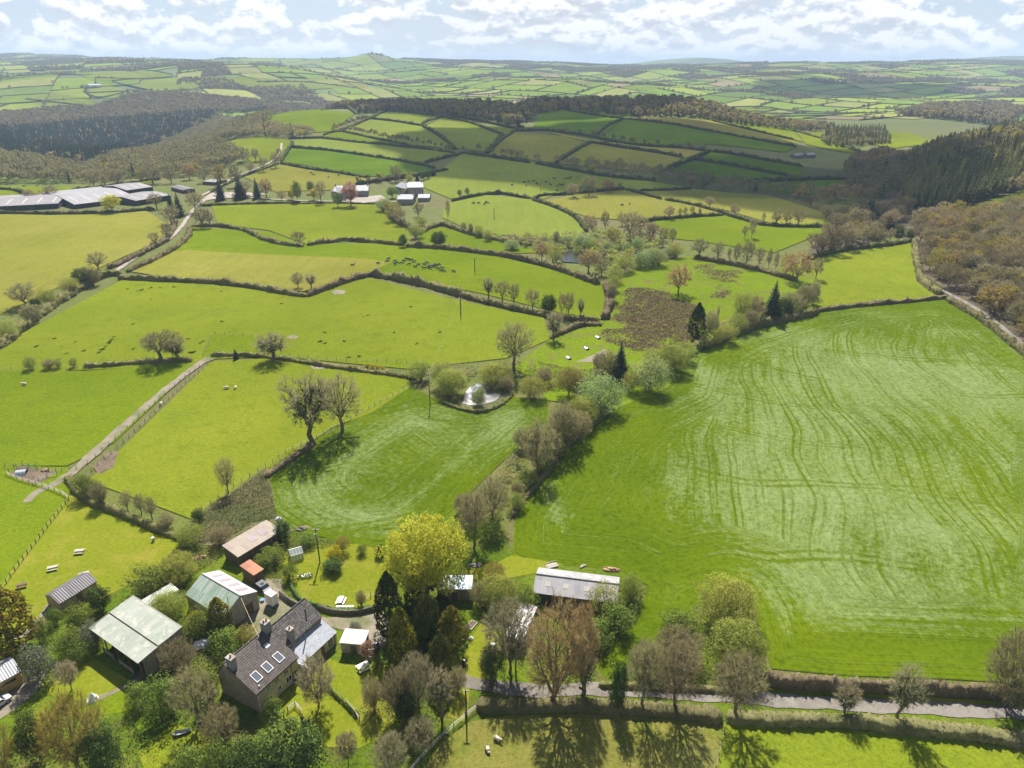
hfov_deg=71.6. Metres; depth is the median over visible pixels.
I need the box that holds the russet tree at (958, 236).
[950,229,969,245]
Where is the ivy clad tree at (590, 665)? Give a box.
[574,647,597,696]
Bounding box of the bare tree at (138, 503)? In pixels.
[131,491,144,514]
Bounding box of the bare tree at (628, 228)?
[618,210,644,238]
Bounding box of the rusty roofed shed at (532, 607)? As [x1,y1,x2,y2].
[507,602,536,650]
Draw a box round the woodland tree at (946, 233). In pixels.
[930,229,953,244]
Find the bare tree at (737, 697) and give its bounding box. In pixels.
[710,647,771,713]
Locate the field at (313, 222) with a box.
[212,202,409,243]
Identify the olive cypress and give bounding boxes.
[410,594,446,643]
[425,634,456,677]
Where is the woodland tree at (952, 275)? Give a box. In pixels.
[945,266,970,289]
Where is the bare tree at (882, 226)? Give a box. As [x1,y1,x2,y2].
[869,220,885,233]
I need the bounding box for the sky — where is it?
[0,0,1023,63]
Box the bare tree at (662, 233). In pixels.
[656,227,669,239]
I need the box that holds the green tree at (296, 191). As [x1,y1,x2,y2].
[290,181,301,200]
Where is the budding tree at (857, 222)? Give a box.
[852,220,867,229]
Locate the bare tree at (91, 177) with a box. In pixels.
[85,169,99,186]
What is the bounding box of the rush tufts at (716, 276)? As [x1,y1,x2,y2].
[695,264,743,298]
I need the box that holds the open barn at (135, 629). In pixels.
[89,595,186,680]
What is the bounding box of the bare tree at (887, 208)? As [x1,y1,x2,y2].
[878,203,891,214]
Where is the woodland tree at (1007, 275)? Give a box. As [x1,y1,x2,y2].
[997,268,1022,284]
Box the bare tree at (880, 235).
[878,228,888,242]
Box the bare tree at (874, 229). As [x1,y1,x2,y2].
[868,225,879,241]
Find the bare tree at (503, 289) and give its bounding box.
[493,281,508,302]
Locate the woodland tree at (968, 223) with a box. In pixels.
[959,217,982,234]
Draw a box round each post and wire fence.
[0,496,68,586]
[4,365,199,471]
[84,359,210,475]
[191,384,409,514]
[207,353,479,364]
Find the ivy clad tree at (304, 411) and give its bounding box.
[272,369,337,445]
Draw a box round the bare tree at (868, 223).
[862,218,877,233]
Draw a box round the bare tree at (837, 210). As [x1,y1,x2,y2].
[832,209,845,216]
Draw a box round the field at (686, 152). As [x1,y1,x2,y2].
[548,131,702,157]
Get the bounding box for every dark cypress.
[372,570,407,638]
[403,575,424,617]
[423,623,443,660]
[431,592,453,618]
[686,302,707,339]
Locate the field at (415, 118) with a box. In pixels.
[376,111,438,124]
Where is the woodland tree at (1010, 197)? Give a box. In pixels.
[1005,195,1019,205]
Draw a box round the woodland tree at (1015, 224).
[1004,221,1023,236]
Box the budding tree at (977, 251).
[960,249,988,261]
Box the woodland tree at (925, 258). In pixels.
[921,253,939,269]
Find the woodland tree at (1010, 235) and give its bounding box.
[998,232,1019,244]
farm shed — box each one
[171,185,194,193]
[202,179,226,184]
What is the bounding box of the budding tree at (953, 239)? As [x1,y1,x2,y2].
[942,237,960,247]
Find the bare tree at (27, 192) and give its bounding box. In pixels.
[22,189,39,195]
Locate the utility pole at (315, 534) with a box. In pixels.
[311,528,320,562]
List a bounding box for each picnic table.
[15,581,27,588]
[47,564,58,570]
[73,548,85,554]
[335,596,346,603]
[356,661,370,672]
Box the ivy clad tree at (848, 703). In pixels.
[832,678,863,712]
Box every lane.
[116,198,208,269]
[202,143,282,194]
[207,195,395,201]
[457,674,1023,719]
[923,273,1023,343]
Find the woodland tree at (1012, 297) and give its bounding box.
[1001,293,1023,310]
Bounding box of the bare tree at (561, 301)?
[557,293,567,312]
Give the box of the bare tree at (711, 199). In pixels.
[704,196,715,205]
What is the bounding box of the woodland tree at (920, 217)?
[911,213,927,225]
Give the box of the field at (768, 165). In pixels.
[702,152,800,174]
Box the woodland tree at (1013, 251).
[1001,248,1023,264]
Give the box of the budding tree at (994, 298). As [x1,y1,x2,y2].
[974,283,1015,312]
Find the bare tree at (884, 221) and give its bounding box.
[877,217,886,228]
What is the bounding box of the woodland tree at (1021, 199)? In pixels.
[1008,196,1023,204]
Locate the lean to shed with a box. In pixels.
[142,583,178,604]
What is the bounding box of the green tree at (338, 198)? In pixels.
[332,193,342,206]
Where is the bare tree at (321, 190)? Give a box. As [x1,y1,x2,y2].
[314,179,325,201]
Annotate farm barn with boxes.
[0,194,62,210]
[44,186,128,208]
[101,182,152,193]
[111,191,170,205]
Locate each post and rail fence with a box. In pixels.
[5,471,66,496]
[32,472,57,484]
[287,701,302,715]
[410,703,476,767]
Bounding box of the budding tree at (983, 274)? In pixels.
[968,271,997,286]
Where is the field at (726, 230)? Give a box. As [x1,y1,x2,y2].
[654,215,825,251]
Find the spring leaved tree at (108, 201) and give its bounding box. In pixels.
[98,194,121,210]
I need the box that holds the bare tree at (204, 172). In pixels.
[197,166,210,179]
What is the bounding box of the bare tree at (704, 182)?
[698,178,712,187]
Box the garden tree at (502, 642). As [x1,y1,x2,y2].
[480,594,538,673]
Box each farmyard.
[0,670,45,718]
[14,604,55,638]
[196,192,265,202]
[239,579,387,648]
[346,195,383,202]
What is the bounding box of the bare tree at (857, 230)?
[845,227,862,244]
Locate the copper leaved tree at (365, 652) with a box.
[359,639,376,663]
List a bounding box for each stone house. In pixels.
[86,83,101,86]
[331,187,353,198]
[334,183,369,196]
[395,182,406,193]
[397,192,415,204]
[406,179,423,195]
[418,194,430,201]
[789,152,803,157]
[803,152,815,157]
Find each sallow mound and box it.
[146,586,190,619]
[152,549,199,586]
[431,368,468,396]
[475,571,521,613]
[476,360,513,387]
[566,397,596,422]
[652,343,696,371]
[694,571,760,632]
[703,609,772,671]
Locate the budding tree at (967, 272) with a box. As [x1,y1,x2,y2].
[960,267,977,284]
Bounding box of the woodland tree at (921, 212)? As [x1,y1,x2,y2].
[917,208,935,214]
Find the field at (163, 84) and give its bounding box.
[125,77,204,90]
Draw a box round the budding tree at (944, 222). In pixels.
[935,220,950,228]
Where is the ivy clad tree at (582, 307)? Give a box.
[577,298,584,313]
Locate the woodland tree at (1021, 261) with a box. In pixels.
[1008,258,1023,269]
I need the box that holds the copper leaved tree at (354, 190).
[339,181,357,205]
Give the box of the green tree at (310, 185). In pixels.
[306,181,314,190]
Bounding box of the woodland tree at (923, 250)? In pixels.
[917,245,936,260]
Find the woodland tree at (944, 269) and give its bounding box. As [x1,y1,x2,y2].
[937,263,963,286]
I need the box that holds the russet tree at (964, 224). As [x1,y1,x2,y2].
[954,221,973,230]
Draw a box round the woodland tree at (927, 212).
[922,208,935,221]
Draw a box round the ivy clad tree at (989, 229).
[982,224,1001,239]
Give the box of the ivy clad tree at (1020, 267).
[1005,266,1023,282]
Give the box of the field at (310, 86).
[247,82,350,89]
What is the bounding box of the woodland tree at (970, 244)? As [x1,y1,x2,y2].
[958,240,979,250]
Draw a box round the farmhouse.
[216,597,336,712]
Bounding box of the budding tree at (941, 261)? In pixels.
[935,260,956,276]
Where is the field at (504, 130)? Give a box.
[443,117,512,133]
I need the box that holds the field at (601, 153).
[561,143,680,170]
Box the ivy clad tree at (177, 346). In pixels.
[160,334,187,356]
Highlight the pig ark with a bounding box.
[14,469,27,476]
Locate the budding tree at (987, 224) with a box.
[979,220,999,233]
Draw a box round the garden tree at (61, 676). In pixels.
[51,659,79,689]
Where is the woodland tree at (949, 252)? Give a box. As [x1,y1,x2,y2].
[942,246,967,260]
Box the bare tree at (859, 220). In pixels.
[850,214,864,224]
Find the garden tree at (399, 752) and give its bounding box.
[365,727,411,767]
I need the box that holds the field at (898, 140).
[874,132,930,147]
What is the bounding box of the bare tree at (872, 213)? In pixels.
[865,211,877,219]
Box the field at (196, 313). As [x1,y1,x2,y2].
[0,278,548,370]
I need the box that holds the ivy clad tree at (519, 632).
[506,620,524,673]
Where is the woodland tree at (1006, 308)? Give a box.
[1003,300,1023,320]
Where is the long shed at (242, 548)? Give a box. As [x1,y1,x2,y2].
[222,520,280,566]
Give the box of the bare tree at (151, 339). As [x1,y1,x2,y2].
[137,328,183,358]
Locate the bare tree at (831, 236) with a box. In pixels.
[825,224,851,249]
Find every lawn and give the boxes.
[22,704,47,738]
[46,655,127,699]
[96,686,130,715]
[138,723,209,767]
[256,659,401,747]
[275,544,386,607]
[448,624,495,722]
[461,555,561,578]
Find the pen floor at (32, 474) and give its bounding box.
[9,465,57,483]
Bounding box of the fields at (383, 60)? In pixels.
[0,54,1023,126]
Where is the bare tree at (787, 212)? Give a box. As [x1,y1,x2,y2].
[782,210,792,222]
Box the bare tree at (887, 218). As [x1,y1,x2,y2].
[879,216,890,225]
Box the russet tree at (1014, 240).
[996,237,1023,247]
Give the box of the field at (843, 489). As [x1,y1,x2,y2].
[512,299,1023,682]
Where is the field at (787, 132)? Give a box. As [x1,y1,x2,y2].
[711,117,802,141]
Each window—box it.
[0,678,15,687]
[266,684,271,692]
[274,677,280,685]
[286,674,292,684]
[327,637,333,649]
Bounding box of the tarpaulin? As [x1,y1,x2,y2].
[193,639,209,650]
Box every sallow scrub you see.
[408,360,629,388]
[480,399,588,523]
[495,228,682,277]
[691,294,820,349]
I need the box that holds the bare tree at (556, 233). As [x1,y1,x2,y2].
[553,230,559,241]
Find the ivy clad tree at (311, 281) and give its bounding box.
[304,273,316,287]
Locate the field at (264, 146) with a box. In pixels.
[227,137,289,161]
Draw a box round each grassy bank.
[185,468,293,546]
[509,454,559,519]
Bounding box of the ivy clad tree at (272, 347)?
[251,330,290,360]
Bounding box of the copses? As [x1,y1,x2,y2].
[0,52,1023,129]
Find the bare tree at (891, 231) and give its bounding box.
[887,227,896,238]
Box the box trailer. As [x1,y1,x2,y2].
[264,589,279,607]
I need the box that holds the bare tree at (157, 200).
[146,192,163,208]
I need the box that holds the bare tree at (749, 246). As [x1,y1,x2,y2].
[739,237,758,263]
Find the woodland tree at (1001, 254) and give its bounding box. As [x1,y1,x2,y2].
[994,251,1021,268]
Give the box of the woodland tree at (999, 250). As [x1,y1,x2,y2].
[990,245,1008,259]
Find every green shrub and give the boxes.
[25,615,55,640]
[43,604,63,627]
[46,623,85,657]
[59,601,96,633]
[60,636,94,662]
[69,473,99,497]
[116,561,164,599]
[122,680,150,710]
[134,666,189,727]
[166,741,210,767]
[178,611,206,641]
[186,604,219,639]
[194,670,222,706]
[201,735,235,767]
[204,624,245,657]
[253,554,270,568]
[257,542,285,564]
[261,694,284,721]
[280,562,298,581]
[293,531,318,547]
[355,543,367,554]
[372,653,381,666]
[477,518,502,538]
[514,584,541,608]
[518,469,540,485]
[583,616,614,650]
[596,600,639,637]
[658,606,703,634]
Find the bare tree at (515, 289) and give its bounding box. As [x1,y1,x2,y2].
[506,282,519,301]
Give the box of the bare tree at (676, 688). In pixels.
[652,635,704,705]
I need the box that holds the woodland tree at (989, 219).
[979,214,994,227]
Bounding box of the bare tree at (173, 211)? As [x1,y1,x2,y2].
[157,205,180,222]
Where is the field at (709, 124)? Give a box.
[634,117,794,143]
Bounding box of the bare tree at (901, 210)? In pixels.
[888,204,905,215]
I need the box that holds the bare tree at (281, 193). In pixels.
[277,190,286,200]
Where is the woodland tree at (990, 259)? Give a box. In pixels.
[984,253,1001,264]
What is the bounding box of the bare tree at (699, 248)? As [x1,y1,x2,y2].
[689,236,711,254]
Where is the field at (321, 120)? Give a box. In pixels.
[266,109,354,132]
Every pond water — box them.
[462,384,504,404]
[556,250,613,262]
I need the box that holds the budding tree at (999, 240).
[988,234,1013,248]
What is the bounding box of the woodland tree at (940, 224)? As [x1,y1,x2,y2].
[928,220,941,228]
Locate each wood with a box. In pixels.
[0,89,419,127]
[0,107,217,161]
[0,108,275,181]
[217,119,315,137]
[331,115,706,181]
[356,93,733,126]
[504,148,804,196]
[711,106,835,130]
[793,145,920,198]
[820,122,891,146]
[889,117,1023,183]
[899,99,1023,123]
[911,172,1023,216]
[932,131,1023,178]
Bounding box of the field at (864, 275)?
[810,243,941,306]
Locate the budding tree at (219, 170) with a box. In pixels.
[209,164,227,181]
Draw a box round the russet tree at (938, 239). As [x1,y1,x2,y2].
[929,235,945,248]
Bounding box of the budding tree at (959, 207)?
[948,204,967,211]
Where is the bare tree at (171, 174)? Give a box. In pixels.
[162,168,178,182]
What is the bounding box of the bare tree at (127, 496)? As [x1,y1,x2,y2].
[117,490,130,510]
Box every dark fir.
[167,194,173,210]
[174,192,185,216]
[213,178,226,200]
[231,177,249,199]
[233,349,238,359]
[252,178,261,198]
[610,342,631,380]
[764,279,784,317]
[868,198,876,217]
[881,212,896,228]
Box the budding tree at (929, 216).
[925,213,940,221]
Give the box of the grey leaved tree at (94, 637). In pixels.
[74,618,103,652]
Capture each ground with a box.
[0,56,1023,729]
[0,507,1023,767]
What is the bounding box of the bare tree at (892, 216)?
[882,212,899,227]
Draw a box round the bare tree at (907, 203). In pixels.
[903,198,916,212]
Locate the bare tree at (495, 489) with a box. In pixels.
[473,472,508,520]
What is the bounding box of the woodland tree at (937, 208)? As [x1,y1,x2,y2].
[930,206,947,214]
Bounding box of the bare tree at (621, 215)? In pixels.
[616,212,626,225]
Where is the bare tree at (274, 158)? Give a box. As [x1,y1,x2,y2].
[269,150,280,167]
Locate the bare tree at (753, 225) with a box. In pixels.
[748,216,757,237]
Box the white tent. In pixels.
[86,693,98,703]
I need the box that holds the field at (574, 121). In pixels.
[533,110,621,134]
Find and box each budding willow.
[0,722,19,767]
[32,685,108,767]
[232,624,258,643]
[333,536,350,551]
[483,560,506,579]
[554,365,579,394]
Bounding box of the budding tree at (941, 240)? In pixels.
[937,238,952,249]
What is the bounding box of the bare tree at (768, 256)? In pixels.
[766,248,772,267]
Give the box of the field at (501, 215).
[442,195,583,238]
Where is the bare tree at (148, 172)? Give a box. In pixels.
[137,164,163,183]
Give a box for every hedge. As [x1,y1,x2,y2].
[0,186,25,193]
[0,206,154,214]
[0,268,121,347]
[26,98,78,104]
[41,67,172,74]
[61,473,182,541]
[70,177,160,189]
[82,355,192,367]
[83,90,127,97]
[106,218,178,269]
[112,76,173,80]
[112,81,148,89]
[117,273,305,296]
[124,226,193,271]
[191,222,303,246]
[198,199,300,206]
[209,162,278,191]
[209,350,416,379]
[256,80,354,87]
[257,441,315,479]
[280,140,293,160]
[280,160,370,177]
[286,578,383,611]
[287,134,456,152]
[290,144,436,168]
[292,102,356,113]
[301,201,381,204]
[306,235,402,245]
[306,271,371,296]
[319,676,360,716]
[322,130,407,144]
[339,109,385,129]
[354,167,448,184]
[370,116,420,125]
[370,264,462,295]
[382,203,416,232]
[386,109,438,115]
[404,240,601,284]
[419,115,441,124]
[419,221,542,245]
[421,124,457,149]
[423,151,463,162]
[441,392,512,413]
[442,115,501,133]
[443,113,518,128]
[451,189,530,201]
[461,291,598,321]
[464,150,529,162]
[475,691,724,725]
[485,132,503,153]
[486,129,514,152]
[511,457,558,517]
[514,126,599,138]
[531,198,588,231]
[533,190,566,198]
[534,161,657,181]
[547,319,603,339]
[554,140,591,163]
[555,406,609,456]
[563,108,620,118]
[567,186,625,194]
[591,140,683,158]
[595,117,624,134]
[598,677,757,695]
[599,137,708,150]
[600,280,615,319]
[623,116,795,146]
[624,187,661,199]
[639,186,691,190]
[641,211,724,222]
[665,196,728,213]
[666,148,710,169]
[683,307,819,355]
[694,156,787,175]
[694,253,798,280]
[711,118,794,140]
[712,149,801,166]
[723,706,1023,749]
[725,212,823,227]
[728,104,805,112]
[742,174,846,183]
[749,110,793,116]
[760,667,1023,703]
[796,130,864,152]
[806,237,917,259]
[812,295,947,311]
[910,238,944,295]
[945,295,1023,358]
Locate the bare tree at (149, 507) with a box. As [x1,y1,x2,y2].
[141,496,156,519]
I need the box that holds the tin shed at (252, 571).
[240,559,263,583]
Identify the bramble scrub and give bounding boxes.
[0,716,143,767]
[133,543,221,598]
[149,635,220,707]
[187,470,278,542]
[201,709,266,766]
[258,533,343,568]
[268,566,297,601]
[359,660,456,766]
[473,578,533,608]
[567,587,645,662]
[621,585,766,684]
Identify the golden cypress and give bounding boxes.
[0,586,43,655]
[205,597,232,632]
[386,606,417,663]
[438,605,468,652]
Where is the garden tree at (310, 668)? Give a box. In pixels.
[293,653,335,706]
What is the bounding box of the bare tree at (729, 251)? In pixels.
[727,247,731,258]
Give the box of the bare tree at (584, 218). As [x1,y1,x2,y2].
[582,215,592,222]
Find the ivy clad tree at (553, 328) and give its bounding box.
[545,311,563,339]
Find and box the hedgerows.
[0,54,1023,127]
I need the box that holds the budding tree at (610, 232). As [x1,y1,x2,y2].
[603,225,621,242]
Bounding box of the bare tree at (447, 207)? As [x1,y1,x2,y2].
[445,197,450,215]
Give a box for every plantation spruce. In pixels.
[913,188,920,208]
[917,188,927,207]
[926,190,934,209]
[927,188,934,206]
[933,181,939,204]
[935,186,943,205]
[941,184,954,207]
[946,177,954,200]
[951,186,959,203]
[953,185,963,205]
[957,183,966,205]
[959,157,969,177]
[963,177,973,205]
[965,167,978,191]
[969,178,978,201]
[972,182,981,201]
[975,165,984,186]
[978,174,987,199]
[984,169,990,194]
[984,170,994,195]
[986,169,997,196]
[986,172,999,197]
[989,148,994,167]
[989,157,996,177]
[995,170,1001,188]
[996,169,1005,195]
[1003,167,1011,192]
[1007,170,1016,192]
[1008,159,1017,185]
[1017,159,1023,176]
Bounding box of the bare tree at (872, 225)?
[861,223,882,241]
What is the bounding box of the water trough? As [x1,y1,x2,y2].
[172,728,191,736]
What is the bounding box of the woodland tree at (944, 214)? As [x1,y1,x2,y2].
[935,211,954,217]
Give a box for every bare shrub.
[17,303,41,318]
[40,358,55,367]
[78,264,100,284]
[86,479,107,502]
[154,511,175,527]
[156,635,197,673]
[193,700,238,746]
[205,525,232,546]
[355,590,365,604]
[361,674,382,710]
[376,662,412,718]
[445,665,467,692]
[452,493,470,511]
[457,500,479,523]
[461,222,467,229]
[467,579,490,605]
[498,375,513,391]
[510,427,529,447]
[511,481,523,493]
[525,429,543,446]
[535,368,553,383]
[538,441,557,463]
[544,398,583,448]
[567,369,584,386]
[568,410,592,441]
[592,352,605,368]
[596,349,619,377]
[606,283,617,297]
[634,636,666,674]
[656,621,707,667]
[699,335,712,348]
[705,309,720,333]
[744,308,759,326]
[780,290,807,311]
[796,284,817,306]
[810,280,821,303]
[982,620,1023,714]
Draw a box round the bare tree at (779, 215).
[771,208,784,221]
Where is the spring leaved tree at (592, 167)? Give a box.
[587,164,595,171]
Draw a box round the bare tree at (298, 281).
[289,272,302,287]
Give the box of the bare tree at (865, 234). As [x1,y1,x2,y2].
[861,226,870,243]
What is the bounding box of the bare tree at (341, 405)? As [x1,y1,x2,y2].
[312,372,362,430]
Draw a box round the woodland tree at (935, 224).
[922,220,937,230]
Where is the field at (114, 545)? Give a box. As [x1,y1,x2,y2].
[0,495,180,638]
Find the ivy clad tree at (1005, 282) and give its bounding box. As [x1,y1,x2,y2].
[988,279,1017,302]
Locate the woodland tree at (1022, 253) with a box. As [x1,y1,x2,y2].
[1007,250,1023,268]
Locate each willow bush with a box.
[374,196,390,210]
[470,386,487,404]
[502,238,519,249]
[559,235,572,246]
[572,233,593,249]
[574,370,630,415]
[599,241,616,253]
[623,242,630,252]
[629,352,675,391]
[630,250,657,268]
[632,237,643,252]
[646,246,668,265]
[661,245,677,256]
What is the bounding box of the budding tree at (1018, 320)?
[1013,314,1023,330]
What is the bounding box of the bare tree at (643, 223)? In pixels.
[635,216,648,235]
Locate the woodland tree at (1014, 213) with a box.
[1003,209,1023,223]
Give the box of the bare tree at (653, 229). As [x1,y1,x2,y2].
[641,221,658,241]
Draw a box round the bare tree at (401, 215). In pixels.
[392,206,406,219]
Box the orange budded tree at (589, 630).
[568,601,602,688]
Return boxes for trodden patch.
[93,451,117,473]
[286,335,297,338]
[311,365,325,368]
[332,290,345,294]
[577,349,606,361]
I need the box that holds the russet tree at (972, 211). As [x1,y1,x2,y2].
[963,205,984,218]
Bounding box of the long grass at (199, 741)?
[135,716,357,767]
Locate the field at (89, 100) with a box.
[65,96,95,104]
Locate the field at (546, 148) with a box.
[488,132,584,162]
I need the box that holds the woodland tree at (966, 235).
[960,231,974,240]
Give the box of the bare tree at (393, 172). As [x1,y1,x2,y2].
[389,164,400,181]
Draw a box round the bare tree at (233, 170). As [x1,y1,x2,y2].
[227,164,241,186]
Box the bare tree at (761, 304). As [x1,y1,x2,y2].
[748,294,765,316]
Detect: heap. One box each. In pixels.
[193,555,207,560]
[296,526,306,530]
[467,563,482,567]
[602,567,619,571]
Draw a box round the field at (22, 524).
[0,466,72,584]
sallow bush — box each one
[0,317,19,336]
[21,353,37,368]
[31,287,57,301]
[51,356,63,367]
[54,277,80,290]
[66,357,77,366]
[172,519,206,546]
[404,174,413,181]
[406,222,425,238]
[406,358,432,380]
[414,216,427,225]
[429,359,453,380]
[474,224,483,236]
[482,228,492,240]
[506,490,524,509]
[518,374,549,398]
[528,450,554,470]
[541,416,567,440]
[545,245,565,262]
[571,367,583,374]
[574,396,600,419]
[587,578,623,620]
[588,239,599,249]
[606,263,625,281]
[606,275,622,289]
[613,252,637,271]
[619,572,644,600]
[621,370,642,392]
[638,346,662,363]
[666,242,685,257]
[675,342,696,361]
[709,329,722,345]
[713,321,741,341]
[727,312,749,332]
[728,288,758,315]
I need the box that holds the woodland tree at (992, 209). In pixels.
[976,206,1000,217]
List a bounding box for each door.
[10,206,27,210]
[34,205,50,209]
[76,592,83,602]
[80,204,94,207]
[139,200,147,204]
[245,602,253,616]
[257,546,261,554]
[293,670,297,681]
[321,646,324,656]
[350,645,356,653]
[452,592,457,600]
[538,595,550,606]
[562,598,574,609]
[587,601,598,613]
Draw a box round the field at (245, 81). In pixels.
[199,77,280,84]
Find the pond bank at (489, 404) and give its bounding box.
[458,393,508,408]
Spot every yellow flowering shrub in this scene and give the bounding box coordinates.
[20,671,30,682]
[324,545,341,560]
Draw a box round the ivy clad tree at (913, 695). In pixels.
[887,660,933,717]
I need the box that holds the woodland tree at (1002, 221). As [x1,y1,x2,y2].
[996,216,1009,224]
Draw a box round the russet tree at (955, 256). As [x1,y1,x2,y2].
[944,248,969,271]
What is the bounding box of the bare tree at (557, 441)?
[540,429,565,455]
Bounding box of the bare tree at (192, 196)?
[185,189,203,209]
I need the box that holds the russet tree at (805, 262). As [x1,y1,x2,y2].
[781,251,818,281]
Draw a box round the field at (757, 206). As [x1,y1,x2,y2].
[643,189,827,224]
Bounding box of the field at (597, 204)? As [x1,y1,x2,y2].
[547,190,721,219]
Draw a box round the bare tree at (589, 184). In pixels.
[578,174,597,195]
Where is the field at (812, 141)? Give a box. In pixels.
[797,132,857,152]
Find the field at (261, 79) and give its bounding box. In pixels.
[254,78,320,80]
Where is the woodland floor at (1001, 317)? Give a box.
[808,142,1023,341]
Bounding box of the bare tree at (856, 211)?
[846,206,869,223]
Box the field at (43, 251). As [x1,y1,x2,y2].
[0,211,164,313]
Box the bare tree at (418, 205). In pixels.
[413,202,423,216]
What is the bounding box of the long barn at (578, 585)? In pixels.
[533,567,619,614]
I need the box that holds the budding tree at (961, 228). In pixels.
[958,226,973,234]
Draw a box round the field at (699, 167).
[670,160,784,178]
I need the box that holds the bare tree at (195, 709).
[164,662,219,724]
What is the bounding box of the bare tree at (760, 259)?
[757,246,765,263]
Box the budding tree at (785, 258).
[780,251,797,273]
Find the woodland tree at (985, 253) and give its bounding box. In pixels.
[981,246,1000,263]
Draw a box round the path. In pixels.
[89,672,145,703]
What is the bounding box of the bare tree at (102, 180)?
[99,172,108,183]
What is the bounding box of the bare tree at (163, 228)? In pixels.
[161,220,172,234]
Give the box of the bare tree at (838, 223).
[834,220,844,228]
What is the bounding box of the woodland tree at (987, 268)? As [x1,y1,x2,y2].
[972,264,1000,280]
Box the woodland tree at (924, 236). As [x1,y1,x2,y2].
[922,230,938,242]
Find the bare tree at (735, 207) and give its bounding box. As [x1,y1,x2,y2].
[729,203,740,213]
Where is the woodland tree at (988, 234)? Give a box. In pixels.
[982,232,997,242]
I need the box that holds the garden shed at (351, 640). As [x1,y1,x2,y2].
[339,628,368,654]
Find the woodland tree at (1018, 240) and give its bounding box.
[1010,237,1023,244]
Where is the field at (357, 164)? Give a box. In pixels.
[283,148,429,175]
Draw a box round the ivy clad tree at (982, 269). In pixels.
[972,262,1001,276]
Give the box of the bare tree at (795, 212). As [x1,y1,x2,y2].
[792,208,810,223]
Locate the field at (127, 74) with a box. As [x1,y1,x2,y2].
[44,69,172,80]
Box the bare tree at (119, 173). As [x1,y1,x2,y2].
[106,168,124,183]
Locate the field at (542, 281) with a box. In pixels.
[172,227,604,319]
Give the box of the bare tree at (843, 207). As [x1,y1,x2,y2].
[838,205,850,213]
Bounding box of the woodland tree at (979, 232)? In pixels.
[975,228,986,235]
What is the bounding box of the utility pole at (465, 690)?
[462,689,468,717]
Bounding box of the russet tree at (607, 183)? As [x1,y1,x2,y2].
[600,178,616,191]
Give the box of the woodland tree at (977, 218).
[968,216,988,231]
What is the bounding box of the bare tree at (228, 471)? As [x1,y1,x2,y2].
[213,455,237,492]
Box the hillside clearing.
[965,190,1023,216]
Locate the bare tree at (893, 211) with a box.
[885,207,903,222]
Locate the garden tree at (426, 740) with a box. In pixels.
[403,710,437,754]
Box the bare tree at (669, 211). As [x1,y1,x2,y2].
[662,205,675,215]
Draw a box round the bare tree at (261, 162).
[257,156,268,170]
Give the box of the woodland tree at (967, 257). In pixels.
[956,250,983,269]
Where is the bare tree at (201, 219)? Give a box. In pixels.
[191,206,206,227]
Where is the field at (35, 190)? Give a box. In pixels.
[0,180,153,195]
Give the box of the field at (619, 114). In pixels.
[582,111,629,117]
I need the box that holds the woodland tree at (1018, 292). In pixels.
[1013,281,1023,300]
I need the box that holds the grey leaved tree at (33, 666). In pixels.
[15,642,57,686]
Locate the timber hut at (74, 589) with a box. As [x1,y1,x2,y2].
[44,572,97,612]
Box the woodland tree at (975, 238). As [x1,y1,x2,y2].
[962,234,988,250]
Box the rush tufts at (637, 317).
[602,287,703,351]
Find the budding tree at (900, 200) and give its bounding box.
[896,194,912,205]
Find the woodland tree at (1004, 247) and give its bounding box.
[997,243,1020,266]
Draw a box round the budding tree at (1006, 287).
[987,282,1023,306]
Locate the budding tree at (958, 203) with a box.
[947,200,971,209]
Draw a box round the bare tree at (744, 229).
[742,224,748,238]
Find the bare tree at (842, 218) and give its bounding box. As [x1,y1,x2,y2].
[830,212,850,225]
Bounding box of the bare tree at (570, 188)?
[566,183,578,197]
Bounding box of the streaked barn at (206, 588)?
[185,570,259,627]
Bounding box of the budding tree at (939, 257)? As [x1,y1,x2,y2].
[926,252,955,273]
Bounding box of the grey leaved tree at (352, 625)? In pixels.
[349,620,361,628]
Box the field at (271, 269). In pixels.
[131,250,390,290]
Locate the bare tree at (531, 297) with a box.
[524,287,540,309]
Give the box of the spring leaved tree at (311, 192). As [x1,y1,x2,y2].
[309,188,317,199]
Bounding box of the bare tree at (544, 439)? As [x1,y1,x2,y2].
[517,417,555,474]
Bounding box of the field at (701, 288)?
[515,255,824,408]
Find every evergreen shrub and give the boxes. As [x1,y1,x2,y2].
[11,709,47,761]
[27,298,41,307]
[68,715,125,767]
[70,267,93,282]
[83,583,111,610]
[190,507,204,523]
[223,729,267,767]
[244,706,327,767]
[272,519,290,540]
[320,557,344,574]
[374,543,386,554]
[392,686,420,724]
[398,233,406,245]
[419,172,424,178]
[424,171,430,178]
[429,231,447,243]
[477,643,507,686]
[539,295,558,311]
[607,659,628,706]
[780,297,795,313]
[893,225,906,240]
[904,228,916,238]
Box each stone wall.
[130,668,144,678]
[279,590,297,605]
[317,604,374,614]
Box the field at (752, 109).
[729,107,785,117]
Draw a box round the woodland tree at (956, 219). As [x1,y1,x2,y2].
[948,213,965,229]
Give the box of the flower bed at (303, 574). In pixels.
[297,573,312,578]
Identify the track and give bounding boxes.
[22,357,212,501]
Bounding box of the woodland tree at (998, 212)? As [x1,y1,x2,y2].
[985,209,1007,220]
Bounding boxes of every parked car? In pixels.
[0,692,11,705]
[253,579,271,594]
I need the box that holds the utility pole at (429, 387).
[426,373,430,404]
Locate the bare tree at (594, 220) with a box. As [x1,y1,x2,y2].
[583,214,598,233]
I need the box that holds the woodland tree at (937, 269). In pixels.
[930,261,948,277]
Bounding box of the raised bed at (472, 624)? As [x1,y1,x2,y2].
[466,620,477,630]
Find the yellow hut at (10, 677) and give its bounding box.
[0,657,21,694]
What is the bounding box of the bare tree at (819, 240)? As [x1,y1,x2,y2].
[805,231,830,253]

